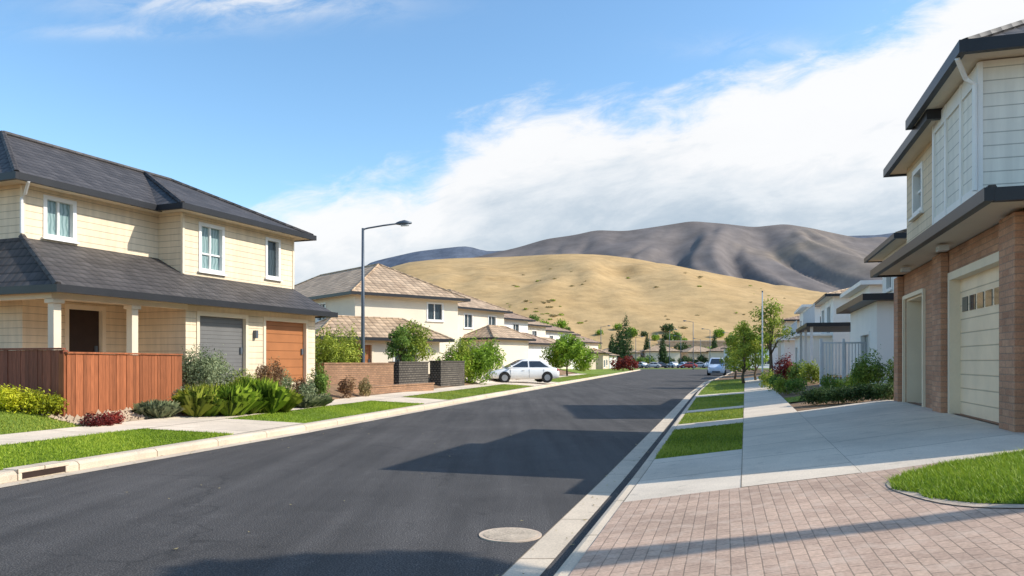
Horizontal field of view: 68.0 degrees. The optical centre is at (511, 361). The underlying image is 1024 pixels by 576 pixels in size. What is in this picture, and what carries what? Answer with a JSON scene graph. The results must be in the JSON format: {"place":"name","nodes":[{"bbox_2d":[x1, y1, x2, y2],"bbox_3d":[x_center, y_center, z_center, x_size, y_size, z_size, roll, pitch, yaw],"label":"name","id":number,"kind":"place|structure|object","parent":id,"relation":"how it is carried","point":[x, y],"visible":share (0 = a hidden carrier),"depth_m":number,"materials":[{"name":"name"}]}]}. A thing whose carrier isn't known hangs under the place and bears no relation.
{"place":"outdoors","nodes":[
{"label":"outdoors","id":0,"kind":"place"},
{"bbox_2d":[0,407,78,434],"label":"lawn","id":1,"kind":"structure","parent":0,"point":[25,426],"depth_m":14.62,"materials":[{"name":"plant"}]},
{"bbox_2d":[0,383,25,409],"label":"shrub","id":2,"kind":"object","parent":1,"relation":"on","point":[3,393],"visible":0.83,"depth_m":14.85,"materials":[{"name":"yellow plant"}]},
{"bbox_2d":[147,419,301,433],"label":"driveway","id":3,"kind":"structure","parent":0,"point":[233,426],"depth_m":16.52,"materials":[{"name":"concrete"}]},
{"bbox_2d":[0,369,579,460],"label":"ground","id":4,"kind":"structure","parent":0,"point":[334,392],"depth_m":28.35,"materials":[{"name":"brown soil"}]},
{"bbox_2d":[0,384,38,412],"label":"shrub","id":5,"kind":"object","parent":4,"relation":"on","point":[27,396],"visible":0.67,"depth_m":14.98,"materials":[{"name":"yellow plant"}]},
{"bbox_2d":[13,387,53,413],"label":"shrub","id":6,"kind":"object","parent":4,"relation":"on","point":[34,402],"visible":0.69,"depth_m":15.14,"materials":[{"name":"yellow plant"}]},
{"bbox_2d":[0,348,67,415],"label":"timber fence","id":7,"kind":"object","parent":4,"relation":"on","point":[32,368],"visible":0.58,"depth_m":15.79,"materials":[{"name":"brown wood"}]},
{"bbox_2d":[24,389,68,416],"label":"shrub","id":8,"kind":"object","parent":4,"relation":"on","point":[55,403],"visible":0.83,"depth_m":15.29,"materials":[{"name":"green plant"}]},
{"bbox_2d":[79,412,106,426],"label":"shrub","id":9,"kind":"object","parent":4,"relation":"on","point":[86,419],"visible":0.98,"depth_m":15.25,"materials":[{"name":"red plant"}]},
{"bbox_2d":[17,407,185,425],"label":"gravel","id":10,"kind":"structure","parent":4,"relation":"on","point":[125,411],"depth_m":16.53,"materials":[{"name":"beige gravel"}]},
{"bbox_2d":[137,398,184,416],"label":"tufted grass","id":11,"kind":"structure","parent":10,"relation":"on","point":[177,408],"depth_m":17.56,"materials":[{"name":"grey plant"}]},
{"bbox_2d":[59,352,182,417],"bbox_3d":[-8.919,0.568,17.641,0.175,1.545,4.227,0,0,8],"label":"timber fence","id":12,"kind":"object","parent":4,"relation":"on","point":[91,382],"visible":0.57,"depth_m":17.02,"materials":[{"name":"brown wood"}]},
{"bbox_2d":[129,400,174,417],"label":"tufted grass","id":13,"kind":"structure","parent":4,"relation":"on","point":[153,410],"depth_m":17.21,"materials":[{"name":"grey plant"}]},
{"bbox_2d":[0,130,337,388],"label":"house","id":14,"kind":"structure","parent":4,"relation":"on","point":[97,254],"depth_m":22.16,"materials":[{"name":"beige wood"}]},
{"bbox_2d":[41,194,79,243],"bbox_3d":[-12.262,-3.840,20.556,0.240,1.180,1.070,0,0,22],"label":"window","id":15,"kind":"structure","parent":14,"relation":"in","point":[59,214],"depth_m":20.60,"materials":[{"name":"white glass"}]},
{"bbox_2d":[65,304,105,354],"bbox_3d":[-12.006,-0.440,21.298,0.190,2.280,1.270,0,0,22],"label":"door","id":16,"kind":"structure","parent":14,"relation":"in","point":[85,325],"depth_m":21.38,"materials":[{"name":"wood"}]},
{"bbox_2d":[197,222,226,275],"bbox_3d":[-9.665,-3.600,24.373,0.240,1.600,1.210,0,0,22],"label":"window","id":17,"kind":"structure","parent":14,"relation":"in","point":[211,238],"depth_m":24.39,"materials":[{"name":"white glass"}]},
{"bbox_2d":[196,311,247,385],"bbox_3d":[-8.818,-0.390,23.061,0.180,2.180,2.150,0,0,22],"label":"garage door","id":18,"kind":"structure","parent":14,"relation":"in","point":[216,329],"depth_m":23.27,"materials":[{"name":"metal"}]},
{"bbox_2d":[264,237,282,281],"bbox_3d":[-8.568,-3.650,27.117,0.240,1.500,0.900,0,0,22],"label":"window","id":19,"kind":"structure","parent":14,"relation":"in","point":[272,246],"depth_m":27.25,"materials":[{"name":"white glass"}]},
{"bbox_2d":[263,316,307,381],"bbox_3d":[-7.721,-0.390,25.814,0.180,2.180,2.330,0,0,22],"label":"garage door","id":20,"kind":"structure","parent":14,"relation":"in","point":[286,338],"depth_m":26.00,"materials":[{"name":"wood"}]},
{"bbox_2d":[171,384,228,416],"bbox_3d":[-7.580,0.930,18.377,1.398,0.850,1.392,0,0,0],"label":"strappy plant","id":21,"kind":"object","parent":4,"relation":"on","point":[186,399],"visible":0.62,"depth_m":18.04,"materials":[{"name":"green plant"}]},
{"bbox_2d":[179,343,221,387],"bbox_3d":[-8.508,0.209,20.627,1.314,1.641,1.294,0,0,0],"label":"shrub","id":22,"kind":"object","parent":4,"relation":"on","point":[190,369],"visible":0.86,"depth_m":20.50,"materials":[{"name":"green plant"}]},
{"bbox_2d":[0,400,423,469],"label":"grass","id":23,"kind":"structure","parent":4,"relation":"on","point":[78,443],"depth_m":13.57,"materials":[{"name":"green plant"}]},
{"bbox_2d":[196,344,238,386],"bbox_3d":[-8.361,0.258,21.582,1.247,1.536,1.288,0,0,0],"label":"shrub","id":24,"kind":"object","parent":4,"relation":"on","point":[225,369],"visible":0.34,"depth_m":21.47,"materials":[{"name":"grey plant"}]},
{"bbox_2d":[252,356,285,383],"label":"shrub","id":25,"kind":"object","parent":4,"relation":"on","point":[274,373],"visible":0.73,"depth_m":23.92,"materials":[{"name":"brown plant"}]},
{"bbox_2d":[0,374,599,433],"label":"grass","id":26,"kind":"structure","parent":4,"relation":"on","point":[514,386],"depth_m":15.21,"materials":[{"name":"green plant"}]},
{"bbox_2d":[296,379,317,395],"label":"shrub","id":27,"kind":"object","parent":4,"relation":"on","point":[308,390],"visible":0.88,"depth_m":24.04,"materials":[{"name":"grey plant"}]},
{"bbox_2d":[306,362,330,394],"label":"shrub","id":28,"kind":"object","parent":4,"relation":"on","point":[321,381],"visible":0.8,"depth_m":25.09,"materials":[{"name":"green plant"}]},
{"bbox_2d":[315,324,343,372],"bbox_3d":[-7.818,-0.453,31.067,1.649,2.470,1.690,0,0,-31],"label":"shrub","id":29,"kind":"object","parent":4,"relation":"on","point":[321,356],"visible":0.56,"depth_m":30.71,"materials":[{"name":"green plant"}]},
{"bbox_2d":[321,323,355,362],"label":"shrub","id":30,"kind":"object","parent":4,"relation":"on","point":[345,348],"visible":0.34,"depth_m":31.75,"materials":[{"name":"green plant"}]},
{"bbox_2d":[334,323,365,362],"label":"shrub","id":31,"kind":"object","parent":4,"relation":"on","point":[357,352],"visible":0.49,"depth_m":32.81,"materials":[{"name":"green plant"}]},
{"bbox_2d":[317,363,394,384],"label":"brick wall","id":32,"kind":"structure","parent":4,"relation":"on","point":[380,373],"depth_m":31.66,"materials":[{"name":"brown brick"}]},
{"bbox_2d":[294,263,470,373],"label":"house","id":33,"kind":"structure","parent":4,"relation":"on","point":[394,298],"depth_m":47.10,"materials":[{"name":"beige"}]},
{"bbox_2d":[338,342,373,362],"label":"door","id":34,"kind":"structure","parent":33,"relation":"in","point":[369,347],"depth_m":43.00,"materials":[{"name":"wood"}]},
{"bbox_2d":[426,302,444,321],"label":"window","id":35,"kind":"structure","parent":33,"relation":"in","point":[434,310],"depth_m":48.72,"materials":[{"name":"white glass"}]},
{"bbox_2d":[337,382,434,393],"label":"planter wall","id":36,"kind":"structure","parent":4,"relation":"on","point":[409,387],"depth_m":32.01,"materials":[{"name":"brick"}]},
{"bbox_2d":[361,220,411,362],"bbox_3d":[-5.503,-2.665,33.000,2.292,6.977,0.360,0,0,0],"label":"street lamp","id":37,"kind":"object","parent":4,"relation":"on","point":[404,223],"visible":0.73,"depth_m":32.94,"materials":[{"name":"metal"}]},
{"bbox_2d":[383,323,419,360],"bbox_3d":[-5.351,-0.508,36.957,1.774,2.759,1.669,0,0,-3],"label":"tree","id":38,"kind":"object","parent":4,"relation":"on","point":[402,342],"visible":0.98,"depth_m":36.75,"materials":[{"name":"green plant"}]},
{"bbox_2d":[388,361,428,383],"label":"stone wall","id":39,"kind":"structure","parent":4,"relation":"on","point":[406,372],"depth_m":35.38,"materials":[{"name":"stone"}]},
{"bbox_2d":[392,320,435,360],"bbox_3d":[-4.918,-0.606,38.014,2.307,3.104,2.553,0,0,20],"label":"tree","id":40,"kind":"object","parent":4,"relation":"on","point":[421,344],"visible":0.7,"depth_m":37.69,"materials":[{"name":"green plant"}]},
{"bbox_2d":[429,361,464,385],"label":"stone wall","id":41,"kind":"structure","parent":4,"relation":"on","point":[447,373],"depth_m":39.25,"materials":[{"name":"grey stone"}]},
{"bbox_2d":[442,337,478,377],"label":"shrub","id":42,"kind":"object","parent":4,"relation":"on","point":[461,351],"visible":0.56,"depth_m":42.82,"materials":[{"name":"green plant"}]},
{"bbox_2d":[458,331,486,382],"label":"shrub","id":43,"kind":"object","parent":4,"relation":"on","point":[475,372],"visible":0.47,"depth_m":43.25,"materials":[{"name":"green plant"}]},
{"bbox_2d":[465,337,499,384],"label":"shrub","id":44,"kind":"object","parent":4,"relation":"on","point":[488,361],"visible":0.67,"depth_m":43.75,"materials":[{"name":"green plant"}]},
{"bbox_2d":[447,289,535,370],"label":"house","id":45,"kind":"structure","parent":4,"relation":"on","point":[483,319],"depth_m":65.76,"materials":[{"name":"beige paint"}]},
{"bbox_2d":[482,337,505,370],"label":"shrub","id":46,"kind":"object","parent":4,"relation":"on","point":[497,352],"visible":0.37,"depth_m":53.77,"materials":[{"name":"green plant"}]},
{"bbox_2d":[504,313,554,365],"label":"house","id":47,"kind":"structure","parent":4,"relation":"on","point":[516,322],"depth_m":80.33,"materials":[{"name":"white paint"}]},
{"bbox_2d":[528,321,570,368],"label":"house","id":48,"kind":"structure","parent":4,"relation":"on","point":[536,328],"depth_m":96.64,"materials":[{"name":"white paint"}]},
{"bbox_2d":[546,325,575,368],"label":"house","id":49,"kind":"structure","parent":4,"relation":"on","point":[552,332],"depth_m":110.58,"materials":[{"name":"white paint"}]},
{"bbox_2d":[539,332,598,375],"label":"tree","id":50,"kind":"object","parent":4,"relation":"on","point":[564,351],"visible":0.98,"depth_m":71.31,"materials":[{"name":"green plant"}]},
{"bbox_2d":[0,373,581,444],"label":"pavement","id":51,"kind":"structure","parent":0,"point":[22,437],"depth_m":16.41,"materials":[{"name":"concrete"}]},
{"bbox_2d":[190,388,243,416],"bbox_3d":[-7.266,0.978,18.584,1.471,0.767,1.500,0,0,0],"label":"strappy plant","id":52,"kind":"object","parent":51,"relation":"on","point":[213,409],"visible":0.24,"depth_m":18.30,"materials":[{"name":"green plant"}]},
{"bbox_2d":[210,381,260,415],"bbox_3d":[-7.049,0.906,18.915,1.426,0.920,1.361,0,0,34],"label":"strappy plant","id":53,"kind":"object","parent":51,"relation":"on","point":[248,396],"visible":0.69,"depth_m":18.65,"materials":[{"name":"green plant"}]},
{"bbox_2d":[246,386,274,413],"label":"strappy plant","id":54,"kind":"object","parent":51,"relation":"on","point":[264,403],"visible":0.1,"depth_m":19.45,"materials":[{"name":"green plant"}]},
{"bbox_2d":[337,375,355,397],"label":"shrub","id":55,"kind":"object","parent":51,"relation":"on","point":[345,386],"visible":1,"depth_m":26.87,"materials":[{"name":"brown plant"}]},
{"bbox_2d":[241,401,419,422],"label":"lawn","id":56,"kind":"structure","parent":0,"point":[320,414],"depth_m":20.42,"materials":[{"name":"plant"}]},
{"bbox_2d":[244,379,291,413],"bbox_3d":[-6.543,0.885,20.004,1.545,0.973,1.162,0,0,32],"label":"strappy plant","id":57,"kind":"object","parent":56,"relation":"on","point":[280,395],"visible":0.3,"depth_m":19.76,"materials":[{"name":"green plant"}]},
{"bbox_2d":[277,386,304,412],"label":"strappy plant","id":58,"kind":"object","parent":56,"relation":"on","point":[296,399],"visible":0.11,"depth_m":20.28,"materials":[{"name":"green plant"}]},
{"bbox_2d":[0,370,731,575],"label":"road","id":59,"kind":"structure","parent":0,"point":[416,494],"depth_m":9.08,"materials":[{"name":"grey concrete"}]},
{"bbox_2d":[0,369,639,482],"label":"kerb","id":60,"kind":"structure","parent":59,"relation":"on","point":[90,462],"depth_m":15.03,"materials":[{"name":"concrete"}]},
{"bbox_2d":[3,461,68,480],"bbox_3d":[-6.650,1.522,10.629,0.282,0.155,0.840,0,0,14],"label":"storm drain","id":61,"kind":"object","parent":60,"relation":"in","point":[34,470],"visible":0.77,"depth_m":10.57,"materials":[{"name":"concrete"}]},
{"bbox_2d":[0,370,639,487],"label":"gutter","id":62,"kind":"object","parent":59,"relation":"on","point":[23,481],"visible":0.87,"depth_m":13.80,"materials":[{"name":"concrete"}]},
{"bbox_2d":[479,527,541,542],"bbox_3d":[-0.016,1.599,7.000,0.580,0.023,0.580,0,0,0],"label":"manhole cover","id":63,"kind":"object","parent":59,"relation":"on","point":[510,535],"visible":1,"depth_m":6.95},
{"bbox_2d":[501,372,730,575],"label":"gutter","id":64,"kind":"object","parent":59,"relation":"on","point":[547,548],"visible":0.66,"depth_m":7.98,"materials":[{"name":"concrete"}]},
{"bbox_2d":[554,372,732,575],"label":"kerb","id":65,"kind":"structure","parent":59,"relation":"on","point":[567,567],"depth_m":7.36,"materials":[{"name":"concrete"}]},
{"bbox_2d":[706,358,725,374],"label":"parked car","id":66,"kind":"object","parent":59,"relation":"on","point":[714,366],"visible":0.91,"depth_m":88.18,"materials":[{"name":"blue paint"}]},
{"bbox_2d":[372,397,443,403],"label":"driveway","id":67,"kind":"structure","parent":0,"point":[412,400],"depth_m":27.60,"materials":[{"name":"concrete"}]},
{"bbox_2d":[407,385,530,399],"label":"lawn","id":68,"kind":"structure","parent":0,"point":[453,396],"depth_m":34.31,"materials":[{"name":"plant"}]},
{"bbox_2d":[0,0,1023,284],"label":"sky","id":69,"kind":"structure","parent":0,"point":[487,125],"materials":[{"name":"blue"}]},
{"bbox_2d":[509,381,555,385],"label":"driveway","id":70,"kind":"structure","parent":0,"point":[532,383],"depth_m":48.99,"materials":[{"name":"concrete"}]},
{"bbox_2d":[488,359,559,382],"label":"parked car","id":71,"kind":"object","parent":70,"relation":"on","point":[538,370],"visible":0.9,"depth_m":48.79,"materials":[{"name":"white paint"}]},
{"bbox_2d":[561,369,637,374],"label":"lawn","id":72,"kind":"structure","parent":0,"point":[602,371],"depth_m":99.48,"materials":[{"name":"plant"}]},
{"bbox_2d":[391,254,825,350],"bbox_3d":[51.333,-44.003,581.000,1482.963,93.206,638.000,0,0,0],"label":"hill","id":73,"kind":"structure","parent":0,"point":[607,293],"depth_m":433.57,"materials":[{"name":"yellow plant"}]},
{"bbox_2d":[657,340,726,347],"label":"retaining wall","id":74,"kind":"structure","parent":73,"relation":"on","point":[706,343],"depth_m":300.00,"materials":[{"name":"beige concrete"}]},
{"bbox_2d":[368,233,892,267],"bbox_3d":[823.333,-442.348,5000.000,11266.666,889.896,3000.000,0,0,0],"label":"mountain","id":75,"kind":"structure","parent":0,"point":[454,252],"depth_m":5140.35,"materials":[{"name":"grey stone"}]},
{"bbox_2d":[632,367,706,367],"bbox_3d":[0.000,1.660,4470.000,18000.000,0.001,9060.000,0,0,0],"label":"ground","id":76,"kind":"structure","parent":0,"point":[668,367],"depth_m":217.62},
{"bbox_2d":[593,348,611,368],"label":"house","id":77,"kind":"structure","parent":76,"relation":"on","point":[602,361],"depth_m":138.43,"materials":[{"name":"beige paint"}]},
{"bbox_2d":[615,313,635,367],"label":"cypress tree","id":78,"kind":"object","parent":76,"relation":"on","point":[625,350],"visible":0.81,"depth_m":189.57,"materials":[{"name":"green plant"}]},
{"bbox_2d":[639,345,681,362],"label":"house","id":79,"kind":"structure","parent":76,"relation":"on","point":[653,351],"depth_m":238.30,"materials":[{"name":"beige paint"}]},
{"bbox_2d":[680,346,710,362],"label":"house","id":80,"kind":"structure","parent":76,"relation":"on","point":[687,352],"depth_m":240.30,"materials":[{"name":"beige paint"}]},
{"bbox_2d":[474,221,886,292],"bbox_3d":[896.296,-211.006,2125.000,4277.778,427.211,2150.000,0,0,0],"label":"mountain","id":81,"kind":"structure","parent":0,"point":[807,258],"depth_m":2005.57,"materials":[{"name":"grey stone"}]},
{"bbox_2d":[623,449,741,501],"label":"driveway","id":82,"kind":"structure","parent":0,"point":[687,474],"depth_m":9.15,"materials":[{"name":"concrete"}]},
{"bbox_2d":[675,418,742,428],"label":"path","id":83,"kind":"structure","parent":0,"point":[707,423],"depth_m":16.93,"materials":[{"name":"concrete"}]},
{"bbox_2d":[699,379,743,394],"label":"lawn","id":84,"kind":"structure","parent":0,"point":[714,384],"depth_m":41.23,"materials":[{"name":"plant"}]},
{"bbox_2d":[569,458,1023,575],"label":"driveway","id":85,"kind":"structure","parent":0,"point":[872,523],"depth_m":5.44,"materials":[{"name":"brick"}]},
{"bbox_2d":[886,474,1023,507],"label":"lawn edging","id":86,"kind":"object","parent":85,"relation":"on","point":[945,501],"visible":0.43,"depth_m":5.80,"materials":[{"name":"grey concrete"}]},
{"bbox_2d":[741,377,860,486],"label":"pavement","id":87,"kind":"structure","parent":0,"point":[783,439],"depth_m":10.94,"materials":[{"name":"concrete"}]},
{"bbox_2d":[680,369,921,486],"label":"ground","id":88,"kind":"structure","parent":0,"point":[797,406],"depth_m":25.60,"materials":[{"name":"brown soil"}]},
{"bbox_2d":[655,379,807,458],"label":"grass","id":89,"kind":"structure","parent":88,"relation":"on","point":[676,440],"depth_m":14.94,"materials":[{"name":"green plant"}]},
{"bbox_2d":[719,331,746,378],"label":"tree","id":90,"kind":"object","parent":88,"relation":"on","point":[727,352],"visible":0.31,"depth_m":61.87,"materials":[{"name":"green plant"}]},
{"bbox_2d":[724,320,761,382],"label":"tree","id":91,"kind":"object","parent":88,"relation":"on","point":[739,355],"visible":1,"depth_m":45.75,"materials":[{"name":"green plant"}]},
{"bbox_2d":[740,332,768,379],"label":"tree","id":92,"kind":"object","parent":88,"relation":"on","point":[747,364],"visible":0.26,"depth_m":49.96,"materials":[{"name":"green plant"}]},
{"bbox_2d":[748,298,795,372],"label":"tree","id":93,"kind":"object","parent":88,"relation":"on","point":[773,324],"visible":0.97,"depth_m":44.85,"materials":[{"name":"green plant"}]},
{"bbox_2d":[772,352,795,380],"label":"shrub","id":94,"kind":"object","parent":88,"relation":"on","point":[784,367],"visible":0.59,"depth_m":35.79,"materials":[{"name":"red plant"}]},
{"bbox_2d":[784,374,807,393],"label":"shrub","id":95,"kind":"object","parent":88,"relation":"on","point":[792,386],"visible":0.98,"depth_m":25.93,"materials":[{"name":"green plant"}]},
{"bbox_2d":[787,359,806,383],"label":"shrub","id":96,"kind":"object","parent":88,"relation":"on","point":[793,372],"visible":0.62,"depth_m":34.84,"materials":[{"name":"green plant"}]},
{"bbox_2d":[775,304,820,365],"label":"house","id":97,"kind":"structure","parent":88,"relation":"on","point":[787,346],"depth_m":68.28,"materials":[{"name":"white paint"}]},
{"bbox_2d":[797,360,824,383],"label":"shrub","id":98,"kind":"object","parent":88,"relation":"on","point":[812,370],"visible":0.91,"depth_m":32.83,"materials":[{"name":"green plant"}]},
{"bbox_2d":[789,287,850,374],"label":"house","id":99,"kind":"structure","parent":88,"relation":"on","point":[829,303],"depth_m":53.30,"materials":[{"name":"white paint"}]},
{"bbox_2d":[820,373,846,389],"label":"shrub","id":100,"kind":"object","parent":88,"relation":"on","point":[826,382],"visible":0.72,"depth_m":23.91,"materials":[{"name":"green plant"}]},
{"bbox_2d":[796,280,881,377],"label":"house","id":101,"kind":"structure","parent":88,"relation":"on","point":[810,325],"depth_m":40.07,"materials":[{"name":"white paint"}]},
{"bbox_2d":[819,339,865,385],"bbox_3d":[12.416,0.030,28.393,1.740,1.780,0.090,0,0,8],"label":"bar fence","id":102,"kind":"object","parent":88,"relation":"on","point":[821,356],"visible":0.6,"depth_m":28.42,"materials":[{"name":"white metal"}]},
{"bbox_2d":[849,344,886,386],"bbox_3d":[10.332,0.201,22.048,1.120,1.414,1.034,0,0,0],"label":"shrub","id":103,"kind":"object","parent":88,"relation":"on","point":[872,370],"visible":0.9,"depth_m":21.87,"materials":[{"name":"green plant"}]},
{"bbox_2d":[836,228,906,385],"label":"house","id":104,"kind":"structure","parent":88,"relation":"on","point":[872,320],"depth_m":26.36,"materials":[{"name":"white paint"}]},
{"bbox_2d":[860,331,869,365],"bbox_3d":[12.938,-0.420,27.673,0.180,1.300,2.100,0,0,17],"label":"window","id":105,"kind":"structure","parent":104,"relation":"in","point":[864,337],"depth_m":28.14,"materials":[{"name":"white glass"}]},
{"bbox_2d":[873,382,893,399],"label":"shrub","id":106,"kind":"object","parent":88,"relation":"on","point":[888,391],"visible":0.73,"depth_m":17.50,"materials":[{"name":"green plant"}]},
{"bbox_2d":[870,19,1023,431],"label":"house","id":107,"kind":"structure","parent":88,"relation":"on","point":[954,265],"depth_m":11.85,"materials":[{"name":"brown brick"}]},
{"bbox_2d":[908,161,923,221],"bbox_3d":[8.475,-3.525,15.780,0.240,1.050,1.050,0,0,17],"label":"window","id":108,"kind":"structure","parent":107,"relation":"in","point":[917,175],"depth_m":16.11,"materials":[{"name":"white glass"}]},
{"bbox_2d":[948,251,998,422],"bbox_3d":[7.101,-0.315,11.495,0.210,2.390,3.070,0,0,17],"label":"garage door","id":109,"kind":"structure","parent":107,"relation":"in","point":[973,288],"depth_m":12.00,"materials":[{"name":"beige metal"}]},
{"bbox_2d":[797,400,1023,472],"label":"driveway","id":110,"kind":"structure","parent":0,"point":[870,436],"depth_m":10.36,"materials":[{"name":"concrete"}]},
{"bbox_2d":[883,446,1023,503],"bbox_3d":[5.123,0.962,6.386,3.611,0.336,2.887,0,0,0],"label":"grass","id":111,"kind":"structure","parent":0,"point":[980,474],"depth_m":6.62,"materials":[{"name":"green plant"}]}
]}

